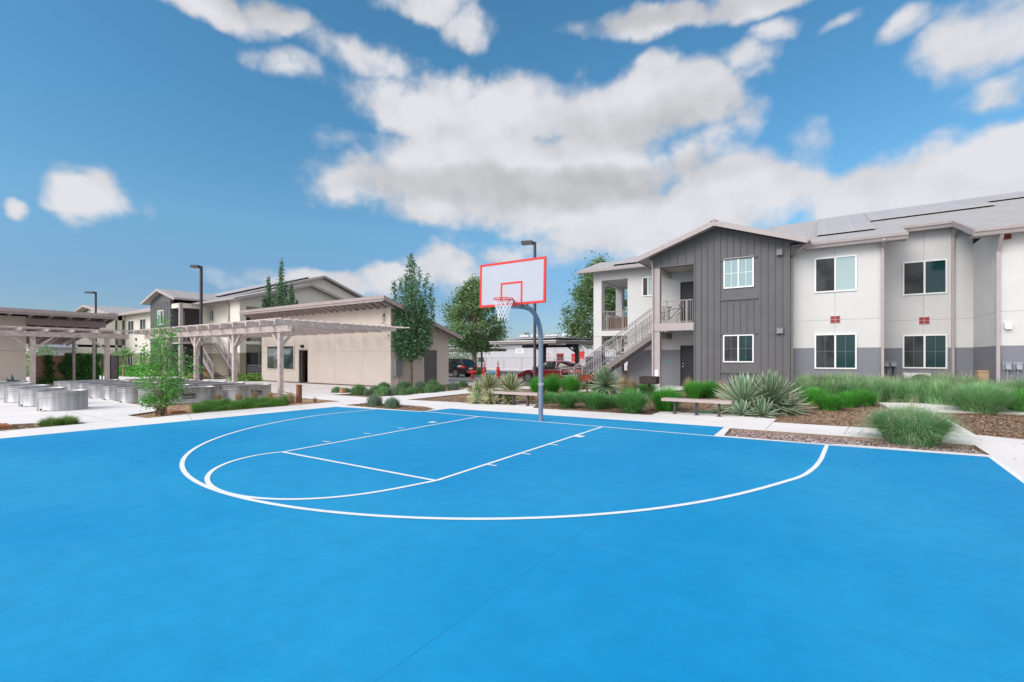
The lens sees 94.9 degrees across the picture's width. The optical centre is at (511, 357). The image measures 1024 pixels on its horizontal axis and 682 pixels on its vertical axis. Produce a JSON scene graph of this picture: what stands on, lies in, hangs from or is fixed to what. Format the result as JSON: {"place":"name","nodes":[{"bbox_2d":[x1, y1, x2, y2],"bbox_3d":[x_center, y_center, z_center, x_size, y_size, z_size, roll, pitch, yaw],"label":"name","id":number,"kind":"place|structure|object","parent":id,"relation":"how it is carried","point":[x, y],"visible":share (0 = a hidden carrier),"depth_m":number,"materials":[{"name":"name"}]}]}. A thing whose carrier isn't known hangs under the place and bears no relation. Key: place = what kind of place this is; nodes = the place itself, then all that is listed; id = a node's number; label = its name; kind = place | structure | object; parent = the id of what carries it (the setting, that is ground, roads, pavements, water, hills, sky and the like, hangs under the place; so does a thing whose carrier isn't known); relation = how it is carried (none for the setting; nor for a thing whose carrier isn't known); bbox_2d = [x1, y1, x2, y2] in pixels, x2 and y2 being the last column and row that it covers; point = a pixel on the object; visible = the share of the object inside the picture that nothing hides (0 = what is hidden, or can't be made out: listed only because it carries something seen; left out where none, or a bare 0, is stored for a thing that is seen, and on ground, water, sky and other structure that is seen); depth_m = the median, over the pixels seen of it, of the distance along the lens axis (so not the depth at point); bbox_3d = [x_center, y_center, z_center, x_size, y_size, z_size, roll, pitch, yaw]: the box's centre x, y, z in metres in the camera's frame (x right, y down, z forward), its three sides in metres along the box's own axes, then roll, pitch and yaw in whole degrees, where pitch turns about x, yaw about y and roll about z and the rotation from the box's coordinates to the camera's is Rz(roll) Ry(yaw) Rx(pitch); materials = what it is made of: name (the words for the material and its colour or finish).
{"place":"outdoors","nodes":[
{"label":"outdoors","id":0,"kind":"place"},
{"bbox_2d":[0,307,117,380],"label":"utility building","id":1,"kind":"structure","parent":0,"point":[13,356],"depth_m":26.36,"materials":[{"name":"paint"}]},
{"bbox_2d":[131,393,329,417],"bbox_3d":[-15.679,1.710,21.530,19.268,0.001,8.250,0,0,34],"label":"gravel bed","id":2,"kind":"object","parent":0,"point":[189,411],"visible":0.04,"depth_m":16.11,"materials":[{"name":"gravel"}]},
{"bbox_2d":[64,380,132,388],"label":"stock tank","id":3,"kind":"object","parent":2,"relation":"on","point":[70,385],"visible":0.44,"depth_m":21.14,"materials":[{"name":"silver metal"}]},
{"bbox_2d":[75,381,145,388],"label":"stock tank","id":4,"kind":"object","parent":2,"relation":"on","point":[81,385],"visible":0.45,"depth_m":20.48,"materials":[{"name":"silver metal"}]},
{"bbox_2d":[88,382,157,397],"bbox_3d":[-16.746,1.410,20.344,0.968,0.600,2.488,0,0,34],"label":"stock tank","id":5,"kind":"object","parent":2,"relation":"on","point":[94,390],"visible":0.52,"depth_m":19.30,"materials":[{"name":"silver metal"}]},
{"bbox_2d":[101,383,174,400],"bbox_3d":[-15.413,1.410,19.460,0.968,0.600,2.488,0,0,34],"label":"stock tank","id":6,"kind":"object","parent":2,"relation":"on","point":[109,392],"visible":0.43,"depth_m":18.42,"materials":[{"name":"silver metal"}]},
{"bbox_2d":[116,384,192,402],"bbox_3d":[-14.038,1.410,18.548,0.968,0.600,2.488,0,0,34],"label":"stock tank","id":7,"kind":"object","parent":2,"relation":"on","point":[127,394],"visible":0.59,"depth_m":17.52,"materials":[{"name":"silver metal"}]},
{"bbox_2d":[126,311,205,415],"bbox_3d":[-10.072,0.206,13.736,2.200,3.129,1.217,0,0,1],"label":"crape myrtle","id":8,"kind":"object","parent":2,"relation":"on","point":[164,397],"visible":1,"depth_m":13.74,"materials":[{"name":"green plant"}]},
{"bbox_2d":[137,386,215,405],"bbox_3d":[-12.371,1.410,17.443,0.968,0.600,2.488,0,0,34],"label":"stock tank","id":9,"kind":"object","parent":2,"relation":"on","point":[195,394],"visible":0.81,"depth_m":17.43,"materials":[{"name":"silver metal"}]},
{"bbox_2d":[197,382,245,396],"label":"stock tank","id":10,"kind":"object","parent":2,"relation":"on","point":[219,387],"visible":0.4,"depth_m":19.94,"materials":[{"name":"silver metal"}]},
{"bbox_2d":[184,393,294,412],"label":"meadow grass","id":11,"kind":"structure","parent":2,"relation":"on","point":[216,405],"depth_m":16.19,"materials":[{"name":"plant"}]},
{"bbox_2d":[222,384,271,400],"bbox_3d":[-10.822,1.410,19.236,0.968,0.600,1.878,0,0,34],"label":"stock tank","id":12,"kind":"object","parent":2,"relation":"on","point":[231,391],"visible":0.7,"depth_m":18.77,"materials":[{"name":"silver metal"}]},
{"bbox_2d":[132,318,414,396],"bbox_3d":[-14.100,0.030,26.914,15.950,3.360,7.775,0,0,34],"label":"pergola","id":13,"kind":"object","parent":2,"relation":"on","point":[276,329],"visible":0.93,"depth_m":22.62,"materials":[{"name":"wood"}]},
{"bbox_2d":[0,407,1023,681],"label":"court","id":14,"kind":"object","parent":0,"point":[132,555],"visible":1,"depth_m":3.91,"materials":[{"name":"blue paint"}]},
{"bbox_2d":[204,452,435,499],"bbox_3d":[-3.061,1.651,6.549,3.716,0.001,1.878,0,0,34],"label":"free throw arc","id":15,"kind":"object","parent":14,"relation":"on","point":[207,478],"visible":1,"depth_m":5.84,"materials":[{"name":"paint"}]},
{"bbox_2d":[283,452,434,479],"bbox_3d":[-2.523,1.651,7.273,3.561,0.001,0.060,0,0,33],"label":"free throw line","id":16,"kind":"object","parent":14,"relation":"on","point":[362,466],"visible":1,"depth_m":7.06,"materials":[{"name":"paint"}]},
{"bbox_2d":[179,409,828,519],"bbox_3d":[-1.285,1.651,8.945,12.199,0.001,7.875,0,0,34],"label":"three point line","id":17,"kind":"object","parent":14,"relation":"on","point":[196,481],"visible":1,"depth_m":5.32,"materials":[{"name":"paint"}]},
{"bbox_2d":[480,256,546,420],"bbox_3d":[0.249,-0.352,11.503,1.740,4.023,1.465,0,0,-21],"label":"basketball hoop","id":18,"kind":"object","parent":14,"relation":"on","point":[517,284],"visible":1,"depth_m":11.41,"materials":[{"name":"red paint"}]},
{"bbox_2d":[436,427,600,480],"bbox_3d":[0.563,1.651,8.763,0.060,0.001,5.837,0,0,33],"label":"lane line","id":19,"kind":"object","parent":14,"relation":"on","point":[510,456],"visible":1,"depth_m":7.77,"materials":[{"name":"paint"}]},
{"bbox_2d":[0,368,1023,477],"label":"pavement","id":20,"kind":"structure","parent":0,"point":[1006,451],"depth_m":13.03,"materials":[{"name":"concrete"}]},
{"bbox_2d":[3,384,48,402],"bbox_3d":[-18.366,1.355,17.800,1.228,0.610,1.248,0,0,-7],"label":"stock tank","id":21,"kind":"object","parent":20,"relation":"on","point":[10,393],"visible":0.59,"depth_m":17.23,"materials":[{"name":"silver metal"}]},
{"bbox_2d":[26,344,57,376],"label":"tree","id":22,"kind":"object","parent":20,"relation":"on","point":[28,358],"visible":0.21,"depth_m":40.86,"materials":[{"name":"green plant"}]},
{"bbox_2d":[18,387,67,406],"bbox_3d":[-16.320,1.355,16.350,1.228,0.610,1.248,0,0,34],"label":"stock tank","id":23,"kind":"object","parent":20,"relation":"on","point":[27,397],"visible":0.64,"depth_m":15.79,"materials":[{"name":"silver metal"}]},
{"bbox_2d":[36,389,88,411],"bbox_3d":[-14.380,1.355,15.050,1.228,0.610,1.248,0,0,34],"label":"stock tank","id":24,"kind":"object","parent":20,"relation":"on","point":[61,400],"visible":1,"depth_m":14.65,"materials":[{"name":"silver metal"}]},
{"bbox_2d":[0,325,133,384],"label":"pergola","id":25,"kind":"object","parent":20,"relation":"on","point":[89,334],"visible":0.88,"depth_m":26.17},
{"bbox_2d":[36,355,97,383],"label":"garden wall","id":26,"kind":"structure","parent":20,"relation":"on","point":[40,366],"depth_m":30.43,"materials":[{"name":"wood"}]},
{"bbox_2d":[43,354,55,382],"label":"climbing ivy","id":27,"kind":"object","parent":26,"relation":"attached to","point":[48,360],"visible":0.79,"depth_m":30.41,"materials":[{"name":"green plant"}]},
{"bbox_2d":[57,352,103,380],"bbox_3d":[-29.115,0.687,31.749,0.448,2.080,2.375,0,0,34],"label":"ivy hedge","id":28,"kind":"object","parent":26,"relation":"attached to","point":[82,366],"visible":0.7,"depth_m":31.73,"materials":[{"name":"green plant"}]},
{"bbox_2d":[101,355,118,379],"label":"metal gate","id":29,"kind":"structure","parent":20,"relation":"on","point":[114,367],"depth_m":33.33,"materials":[{"name":"grey metal"}]},
{"bbox_2d":[110,347,141,375],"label":"tree","id":30,"kind":"object","parent":20,"relation":"on","point":[125,351],"visible":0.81,"depth_m":41.89,"materials":[{"name":"green plant"}]},
{"bbox_2d":[123,363,159,376],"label":"bush","id":31,"kind":"object","parent":20,"relation":"on","point":[134,373],"visible":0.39,"depth_m":41.14,"materials":[{"name":"green plant"}]},
{"bbox_2d":[190,265,202,379],"bbox_3d":[-22.449,-2.458,33.500,0.774,8.236,0.420,0,0,0],"label":"lamp post","id":32,"kind":"object","parent":20,"relation":"on","point":[201,304],"visible":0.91,"depth_m":33.45,"materials":[{"name":"brown metal"}]},
{"bbox_2d":[118,275,363,378],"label":"apartment building","id":33,"kind":"structure","parent":20,"relation":"on","point":[182,308],"depth_m":41.48,"materials":[{"name":"beige paint"}]},
{"bbox_2d":[226,372,262,381],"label":"bush","id":34,"kind":"object","parent":20,"relation":"on","point":[251,377],"visible":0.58,"depth_m":33.40,"materials":[{"name":"green plant"}]},
{"bbox_2d":[255,276,274,355],"bbox_3d":[-19.533,-2.412,37.567,1.708,8.249,1.914,0,0,-41],"label":"columnar tree","id":35,"kind":"object","parent":20,"relation":"on","point":[267,302],"visible":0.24,"depth_m":37.31,"materials":[{"name":"green plant"}]},
{"bbox_2d":[271,257,288,306],"bbox_3d":[-18.160,-3.137,36.781,1.876,9.699,1.741,0,0,-23],"label":"columnar tree","id":36,"kind":"object","parent":20,"relation":"on","point":[279,299],"visible":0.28,"depth_m":36.67,"materials":[{"name":"green plant"}]},
{"bbox_2d":[239,295,462,386],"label":"clubhouse","id":37,"kind":"structure","parent":20,"relation":"on","point":[355,358],"depth_m":28.45,"materials":[{"name":"paint"}]},
{"bbox_2d":[267,345,294,369],"bbox_3d":[-15.713,-0.007,31.880,3.275,1.623,0.070,0,0,34],"label":"window","id":38,"kind":"structure","parent":37,"relation":"in","point":[289,350],"depth_m":31.62,"materials":[{"name":"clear glass"}]},
{"bbox_2d":[393,359,401,386],"bbox_3d":[-6.368,0.887,26.209,0.213,1.585,0.488,0,0,34],"label":"electrical cabinet","id":39,"kind":"object","parent":37,"relation":"attached to","point":[397,367],"visible":0.86,"depth_m":26.07,"materials":[{"name":"metal"}]},
{"bbox_2d":[424,350,436,383],"bbox_3d":[-4.936,0.600,28.518,0.050,2.120,1.040,0,0,34],"label":"door","id":40,"kind":"structure","parent":37,"relation":"in","point":[430,361],"depth_m":28.51,"materials":[{"name":"metal"}]},
{"bbox_2d":[353,404,428,410],"bbox_3d":[-4.005,1.700,15.942,3.674,0.001,1.306,0,0,34],"label":"mulch bed","id":41,"kind":"object","parent":20,"relation":"on","point":[402,407],"visible":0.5,"depth_m":15.70,"materials":[{"name":"brown wood"}]},
{"bbox_2d":[365,393,382,406],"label":"sage shrub","id":42,"kind":"object","parent":41,"relation":"on","point":[374,400],"visible":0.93,"depth_m":16.38,"materials":[{"name":"green plant"}]},
{"bbox_2d":[383,396,400,407],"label":"sage shrub","id":43,"kind":"object","parent":41,"relation":"on","point":[392,402],"visible":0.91,"depth_m":15.81,"materials":[{"name":"green plant"}]},
{"bbox_2d":[342,385,464,396],"bbox_3d":[-4.820,1.710,24.763,4.394,0.001,9.853,0,0,34],"label":"mulch bed","id":44,"kind":"object","parent":20,"relation":"on","point":[447,388],"visible":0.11,"depth_m":23.04,"materials":[{"name":"brown wood"}]},
{"bbox_2d":[381,253,438,385],"bbox_3d":[-5.671,-2.103,26.475,2.950,7.629,2.474,0,0,34],"label":"hornbeam","id":45,"kind":"object","parent":44,"relation":"on","point":[409,343],"visible":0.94,"depth_m":26.10,"materials":[{"name":"green plant"}]},
{"bbox_2d":[488,391,537,405],"bbox_3d":[0.083,1.431,16.480,2.056,0.457,0.330,0,0,34],"label":"bench","id":46,"kind":"object","parent":20,"relation":"on","point":[513,394],"visible":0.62,"depth_m":16.30,"materials":[{"name":"brown metal"}]},
{"bbox_2d":[471,357,584,369],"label":"chain link fence","id":47,"kind":"object","parent":20,"relation":"on","point":[571,358],"visible":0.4,"depth_m":59.37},
{"bbox_2d":[661,397,732,416],"bbox_3d":[5.317,1.431,13.572,1.911,0.457,0.330,0,0,34],"label":"bench","id":48,"kind":"object","parent":20,"relation":"on","point":[697,401],"visible":1,"depth_m":13.52,"materials":[{"name":"brown metal"}]},
{"bbox_2d":[726,431,982,453],"bbox_3d":[6.631,1.730,9.439,4.235,0.001,1.305,0,0,31],"label":"gravel bed","id":49,"kind":"object","parent":20,"relation":"on","point":[842,442],"visible":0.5,"depth_m":9.81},
{"bbox_2d":[853,397,985,446],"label":"fountain grass","id":50,"kind":"object","parent":20,"relation":"on","point":[916,426],"depth_m":9.08,"materials":[{"name":"plant"}]},
{"bbox_2d":[935,380,1023,414],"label":"deer grass","id":51,"kind":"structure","parent":20,"relation":"on","point":[984,399],"depth_m":12.90,"materials":[{"name":"plant"}]},
{"bbox_2d":[942,413,1023,439],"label":"mulch bed","id":52,"kind":"object","parent":20,"relation":"on","point":[1006,424],"visible":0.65,"depth_m":11.52,"materials":[{"name":"brown wood"}]},
{"label":"mulch bed","id":53,"kind":"structure","parent":20,"relation":"on","visible":0},
{"bbox_2d":[32,416,66,426],"bbox_3d":[-11.309,1.552,11.543,0.728,0.316,0.689,0,0,34],"label":"grass clump","id":54,"kind":"object","parent":53,"relation":"on","point":[48,422],"visible":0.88,"depth_m":11.44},
{"bbox_2d":[54,414,81,425],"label":"grass clump","id":55,"kind":"object","parent":53,"relation":"on","point":[71,420],"visible":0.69,"depth_m":11.78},
{"bbox_2d":[0,0,1023,345],"label":"sky","id":56,"kind":"structure","parent":0,"point":[143,142],"materials":[{"name":"blue"}]},
{"bbox_2d":[449,371,614,385],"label":"parking lot","id":57,"kind":"structure","parent":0,"point":[461,377],"depth_m":37.25,"materials":[{"name":"asphalt"}]},
{"bbox_2d":[449,359,476,376],"bbox_3d":[-5.367,0.868,40.636,4.630,1.565,2.140,0,0,34],"label":"parked car","id":58,"kind":"object","parent":57,"relation":"on","point":[457,367],"visible":0.42,"depth_m":39.24,"materials":[{"name":"black paint"}]},
{"bbox_2d":[438,273,511,368],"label":"plane tree","id":59,"kind":"object","parent":57,"relation":"on","point":[478,326],"visible":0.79,"depth_m":43.94,"materials":[{"name":"green plant"}]},
{"bbox_2d":[489,337,593,363],"bbox_3d":[2.739,0.115,33.881,5.248,3.090,7.700,0,0,34],"label":"carport","id":60,"kind":"object","parent":57,"relation":"on","point":[552,342],"visible":0.81,"depth_m":32.06,"materials":[{"name":"metal"}]},
{"bbox_2d":[517,361,592,382],"bbox_3d":[2.751,0.932,30.693,4.780,1.435,2.180,0,0,34],"label":"parked car","id":61,"kind":"object","parent":57,"relation":"on","point":[552,367],"visible":0.49,"depth_m":29.88,"materials":[{"name":"red paint"}]},
{"bbox_2d":[525,376,548,393],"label":"deer grass","id":62,"kind":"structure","parent":0,"point":[534,386],"depth_m":21.59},
{"bbox_2d":[544,373,561,392],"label":"deer grass","id":63,"kind":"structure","parent":0,"point":[553,383],"depth_m":22.57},
{"bbox_2d":[557,373,584,393],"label":"deer grass","id":64,"kind":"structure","parent":0,"point":[570,384],"depth_m":20.14,"materials":[{"name":"plant"}]},
{"bbox_2d":[646,384,691,410],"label":"deer grass","id":65,"kind":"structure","parent":0,"point":[660,405],"depth_m":14.74,"materials":[{"name":"plant"}]},
{"bbox_2d":[793,375,825,399],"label":"deer grass","id":66,"kind":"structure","parent":0,"point":[810,383],"depth_m":16.52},
{"bbox_2d":[797,385,829,404],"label":"deer grass","id":67,"kind":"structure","parent":0,"point":[811,393],"depth_m":15.36,"materials":[{"name":"plant"}]},
{"bbox_2d":[855,373,899,401],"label":"deer grass","id":68,"kind":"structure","parent":0,"point":[878,388],"depth_m":15.81,"materials":[{"name":"plant"}]},
{"bbox_2d":[876,375,923,402],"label":"deer grass","id":69,"kind":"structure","parent":0,"point":[893,394],"depth_m":15.72,"materials":[{"name":"plant"}]},
{"bbox_2d":[942,369,991,386],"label":"deer grass","id":70,"kind":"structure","parent":0,"point":[966,379],"depth_m":15.65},
{"bbox_2d":[1006,386,1023,411],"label":"deer grass","id":71,"kind":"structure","parent":0,"point":[1021,402],"depth_m":13.06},
{"bbox_3d":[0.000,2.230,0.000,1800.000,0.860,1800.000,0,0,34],"label":"ground","id":72,"kind":"structure","parent":0,"visible":0},
{"bbox_2d":[36,344,78,355],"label":"house","id":73,"kind":"structure","parent":72,"relation":"on","point":[61,350],"depth_m":45.68,"materials":[{"name":"white"}]},
{"bbox_2d":[26,305,138,370],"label":"apartment building","id":74,"kind":"structure","parent":72,"relation":"on","point":[84,345],"depth_m":50.63,"materials":[{"name":"beige paint"}]},
{"bbox_2d":[450,333,627,369],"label":"warehouse","id":75,"kind":"structure","parent":72,"relation":"on","point":[518,351],"depth_m":68.58,"materials":[{"name":"white"}]},
{"bbox_2d":[414,384,896,427],"bbox_3d":[25.384,1.600,27.061,47.600,0.200,46.837,0,0,34],"label":"mulch bed","id":76,"kind":"object","parent":72,"relation":"on","point":[705,406],"visible":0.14,"depth_m":14.78,"materials":[{"name":"brown wood"}]},
{"bbox_2d":[466,381,485,403],"bbox_3d":[-1.285,1.292,17.364,0.941,0.930,1.487,0,0,-8],"label":"yucca","id":77,"kind":"object","parent":76,"relation":"on","point":[475,395],"visible":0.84,"depth_m":17.21,"materials":[{"name":"green plant"}]},
{"bbox_2d":[470,370,503,404],"bbox_3d":[-0.745,1.083,17.398,1.402,1.282,1.729,0,0,-31],"label":"yucca","id":78,"kind":"object","parent":76,"relation":"on","point":[488,381],"visible":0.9,"depth_m":17.32,"materials":[{"name":"green plant"}]},
{"bbox_2d":[492,370,528,404],"bbox_3d":[-0.088,1.107,17.302,1.557,1.332,1.746,0,0,34],"label":"yucca","id":79,"kind":"object","parent":76,"relation":"on","point":[508,383],"visible":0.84,"depth_m":17.16,"materials":[{"name":"green plant"}]},
{"bbox_2d":[521,240,535,379],"bbox_3d":[0.954,-2.427,26.292,0.815,8.174,0.420,0,0,16],"label":"lamp post","id":80,"kind":"object","parent":76,"relation":"on","point":[527,242],"visible":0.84,"depth_m":26.14,"materials":[{"name":"brown metal"}]},
{"bbox_2d":[546,390,581,407],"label":"deer grass","id":81,"kind":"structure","parent":76,"relation":"on","point":[564,400],"depth_m":15.72,"materials":[{"name":"plant"}]},
{"bbox_2d":[557,251,627,353],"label":"plane tree","id":82,"kind":"object","parent":76,"relation":"on","point":[583,294],"visible":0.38,"depth_m":40.83,"materials":[{"name":"green plant"}]},
{"bbox_2d":[575,390,616,409],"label":"deer grass","id":83,"kind":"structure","parent":76,"relation":"on","point":[593,401],"depth_m":15.31,"materials":[{"name":"plant"}]},
{"bbox_2d":[587,364,624,397],"bbox_3d":[3.624,1.011,18.197,1.607,1.570,1.707,0,0,34],"label":"yucca","id":84,"kind":"object","parent":76,"relation":"on","point":[605,377],"visible":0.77,"depth_m":18.00,"materials":[{"name":"green plant"}]},
{"bbox_2d":[605,388,655,413],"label":"deer grass","id":85,"kind":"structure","parent":76,"relation":"on","point":[630,402],"depth_m":14.24,"materials":[{"name":"plant"}]},
{"bbox_2d":[639,376,659,396],"bbox_3d":[5.336,1.240,18.304,0.660,1.020,0.550,0,0,34],"label":"barbecue grill","id":86,"kind":"object","parent":76,"relation":"on","point":[648,380],"visible":0.92,"depth_m":18.23,"materials":[{"name":"metal"}]},
{"bbox_2d":[676,379,713,398],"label":"deer grass","id":87,"kind":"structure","parent":76,"relation":"on","point":[693,390],"depth_m":17.66,"materials":[{"name":"plant"}]},
{"bbox_2d":[700,378,725,397],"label":"deer grass","id":88,"kind":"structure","parent":76,"relation":"on","point":[712,386],"depth_m":17.83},
{"bbox_2d":[711,369,816,417],"bbox_3d":[7.444,1.188,14.092,2.906,1.829,2.488,0,0,-11],"label":"yucca","id":89,"kind":"object","parent":76,"relation":"on","point":[765,397],"visible":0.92,"depth_m":13.85,"materials":[{"name":"green plant"}]},
{"bbox_2d":[790,369,821,392],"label":"deer grass","id":90,"kind":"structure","parent":76,"relation":"on","point":[803,376],"depth_m":18.19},
{"bbox_2d":[812,374,847,394],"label":"deer grass","id":91,"kind":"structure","parent":76,"relation":"on","point":[831,388],"depth_m":16.11,"materials":[{"name":"plant"}]},
{"bbox_2d":[812,392,848,410],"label":"deer grass","id":92,"kind":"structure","parent":76,"relation":"on","point":[831,402],"depth_m":14.15,"materials":[{"name":"plant"}]},
{"bbox_2d":[834,390,864,407],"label":"deer grass","id":93,"kind":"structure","parent":76,"relation":"on","point":[852,401],"depth_m":14.62,"materials":[{"name":"plant"}]},
{"bbox_2d":[834,375,872,392],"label":"deer grass","id":94,"kind":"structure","parent":76,"relation":"on","point":[851,385],"depth_m":15.93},
{"bbox_2d":[850,387,881,406],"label":"deer grass","id":95,"kind":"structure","parent":76,"relation":"on","point":[868,397],"depth_m":14.81,"materials":[{"name":"plant"}]},
{"bbox_2d":[885,375,934,402],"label":"deer grass","id":96,"kind":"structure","parent":76,"relation":"on","point":[914,391],"depth_m":15.31,"materials":[{"name":"plant"}]},
{"bbox_2d":[914,374,971,404],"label":"deer grass","id":97,"kind":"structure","parent":76,"relation":"on","point":[930,394],"depth_m":14.83,"materials":[{"name":"plant"}]},
{"bbox_2d":[933,379,971,405],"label":"deer grass","id":98,"kind":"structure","parent":76,"relation":"on","point":[946,392],"depth_m":14.41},
{"bbox_2d":[560,191,1023,393],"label":"apartment building","id":99,"kind":"structure","parent":72,"relation":"on","point":[933,287],"depth_m":19.62,"materials":[{"name":"paint"}]},
{"bbox_2d":[608,317,627,330],"bbox_3d":[6.025,-1.899,26.374,1.290,0.777,0.020,0,0,34],"label":"reed screen","id":100,"kind":"object","parent":99,"relation":"on","point":[615,323],"visible":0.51,"depth_m":26.45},
{"bbox_2d":[642,276,651,296],"bbox_3d":[7.169,-3.747,24.746,0.622,1.019,0.070,0,0,34],"label":"window","id":101,"kind":"structure","parent":99,"relation":"in","point":[646,281],"depth_m":24.75,"materials":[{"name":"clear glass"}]},
{"bbox_2d":[680,281,693,322],"bbox_3d":[8.956,-2.710,23.548,1.000,2.200,0.050,0,0,34],"label":"door","id":102,"kind":"structure","parent":99,"relation":"in","point":[686,288],"depth_m":23.64,"materials":[{"name":"metal"}]},
{"bbox_2d":[680,346,693,385],"bbox_3d":[8.945,0.420,23.532,1.000,2.050,0.090,0,0,34],"label":"door","id":103,"kind":"structure","parent":99,"relation":"in","point":[686,352],"depth_m":23.67,"materials":[{"name":"metal"}]},
{"bbox_2d":[723,256,753,288],"bbox_3d":[9.900,-3.717,20.535,1.204,1.328,0.070,0,0,34],"label":"window","id":104,"kind":"structure","parent":99,"relation":"in","point":[737,273],"depth_m":20.52,"materials":[{"name":"clear glass"}]},
{"bbox_2d":[723,334,753,361],"bbox_3d":[9.893,-0.398,20.539,1.222,1.214,0.070,0,0,34],"label":"window","id":105,"kind":"structure","parent":99,"relation":"in","point":[736,348],"depth_m":20.52,"materials":[{"name":"clear glass"}]},
{"bbox_2d":[814,254,856,292],"bbox_3d":[13.144,-3.393,19.104,1.416,1.435,0.070,0,0,34],"label":"window","id":106,"kind":"structure","parent":99,"relation":"in","point":[836,273],"depth_m":19.09,"materials":[{"name":"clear glass"}]},
{"bbox_2d":[814,333,856,368],"bbox_3d":[13.144,-0.257,19.104,1.416,1.435,0.070,0,0,34],"label":"window","id":107,"kind":"structure","parent":99,"relation":"in","point":[831,351],"depth_m":19.09,"materials":[{"name":"clear glass"}]},
{"bbox_2d":[902,258,946,295],"bbox_3d":[16.768,-3.258,19.100,1.382,1.381,0.070,0,0,34],"label":"window","id":108,"kind":"structure","parent":99,"relation":"in","point":[923,277],"depth_m":19.08,"materials":[{"name":"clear glass"}]},
{"bbox_2d":[902,334,946,368],"bbox_3d":[16.768,-0.248,19.100,1.382,1.381,0.070,0,0,34],"label":"window","id":109,"kind":"structure","parent":99,"relation":"in","point":[928,351],"depth_m":19.07,"materials":[{"name":"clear glass"}]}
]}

